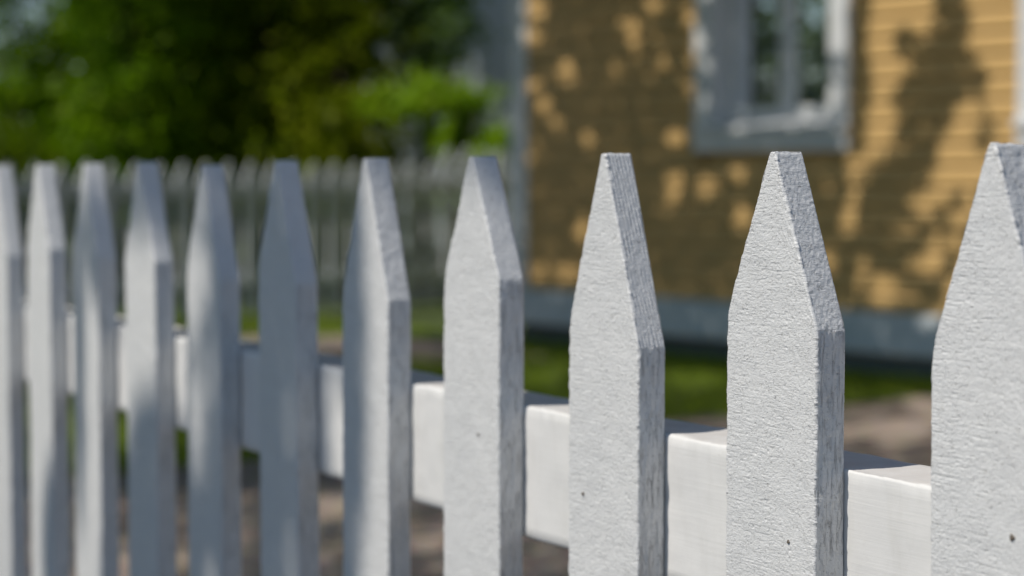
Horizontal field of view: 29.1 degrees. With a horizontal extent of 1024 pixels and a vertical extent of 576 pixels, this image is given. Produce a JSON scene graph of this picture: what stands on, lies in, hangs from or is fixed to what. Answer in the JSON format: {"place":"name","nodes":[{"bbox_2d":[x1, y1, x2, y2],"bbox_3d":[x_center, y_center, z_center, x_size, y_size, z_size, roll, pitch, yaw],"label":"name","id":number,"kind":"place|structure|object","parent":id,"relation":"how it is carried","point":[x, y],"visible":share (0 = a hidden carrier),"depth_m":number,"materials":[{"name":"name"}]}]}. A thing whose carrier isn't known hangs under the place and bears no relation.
{"place":"outdoors","nodes":[
{"label":"outdoors","id":0,"kind":"place"},
{"bbox_2d":[0,0,79,140],"label":"sky","id":1,"kind":"structure","parent":0,"point":[27,10],"materials":[{"name":"white"}]},
{"bbox_2d":[240,335,554,363],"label":"garden path","id":2,"kind":"structure","parent":0,"point":[425,347],"depth_m":11.51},
{"bbox_2d":[24,234,931,481],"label":"lawn","id":3,"kind":"structure","parent":0,"point":[428,315],"depth_m":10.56,"materials":[{"name":"plant"}]},
{"bbox_2d":[0,104,103,298],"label":"tall hedge","id":4,"kind":"object","parent":3,"relation":"on","point":[11,153],"visible":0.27,"depth_m":15.28,"materials":[{"name":"plant"}]},
{"bbox_2d":[0,0,117,165],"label":"slender tree","id":5,"kind":"object","parent":3,"relation":"on","point":[39,98],"visible":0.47,"depth_m":16.91,"materials":[{"name":"green plant"}]},
{"bbox_2d":[24,0,283,300],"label":"leafy tree","id":6,"kind":"object","parent":3,"relation":"on","point":[141,98],"visible":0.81,"depth_m":15.64,"materials":[{"name":"green plant"}]},
{"bbox_2d":[0,0,336,272],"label":"backdrop tree","id":7,"kind":"object","parent":3,"relation":"on","point":[173,236],"depth_m":19.75,"materials":[{"name":"green plant"}]},
{"bbox_2d":[7,148,509,318],"bbox_3d":[-2.576,-0.339,12.911,0.161,1.221,7.790,3,4,44],"label":"picket fence","id":8,"kind":"object","parent":3,"relation":"on","point":[250,187],"visible":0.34,"depth_m":13.99,"materials":[{"name":"white paint"}]},
{"bbox_2d":[147,0,450,295],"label":"dark tree","id":9,"kind":"object","parent":3,"relation":"on","point":[255,26],"visible":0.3,"depth_m":16.12,"materials":[{"name":"green plant"}]},
{"bbox_2d":[223,0,437,299],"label":"olive shrub","id":10,"kind":"object","parent":3,"relation":"on","point":[337,129],"visible":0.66,"depth_m":15.72,"materials":[{"name":"green plant"}]},
{"bbox_2d":[321,0,509,280],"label":"pale house","id":11,"kind":"structure","parent":3,"relation":"on","point":[495,70],"depth_m":18.75,"materials":[{"name":"paint"}]},
{"bbox_2d":[347,54,509,226],"bbox_3d":[-0.555,-0.822,15.589,1.498,2.088,1.065,0,3,0],"label":"bright shrub","id":12,"kind":"object","parent":3,"relation":"on","point":[463,108],"visible":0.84,"depth_m":15.51,"materials":[{"name":"green plant"}]},
{"bbox_2d":[364,0,505,292],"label":"sage tree","id":13,"kind":"object","parent":3,"relation":"on","point":[444,35],"visible":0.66,"depth_m":16.70,"materials":[{"name":"green plant"}]},
{"bbox_2d":[510,0,1023,377],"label":"yellow house","id":14,"kind":"structure","parent":3,"relation":"on","point":[890,120],"depth_m":10.56,"materials":[{"name":"paint"}]},
{"bbox_2d":[690,0,853,151],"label":"window","id":15,"kind":"structure","parent":14,"relation":"in","point":[770,75],"depth_m":10.50,"materials":[{"name":"white paint"}]},
{"bbox_2d":[1012,0,1023,143],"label":"window","id":16,"kind":"structure","parent":14,"relation":"in","point":[1018,123],"depth_m":9.17,"materials":[{"name":"white paint"}]},
{"bbox_2d":[26,395,931,575],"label":"gravel yard","id":17,"kind":"structure","parent":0,"point":[898,429],"depth_m":5.91,"materials":[{"name":"grey gravel"}]},
{"bbox_2d":[0,142,1023,575],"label":"picket fence","id":18,"kind":"object","parent":17,"relation":"on","point":[606,468],"visible":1,"depth_m":1.61,"materials":[{"name":"white paint"}]}
]}

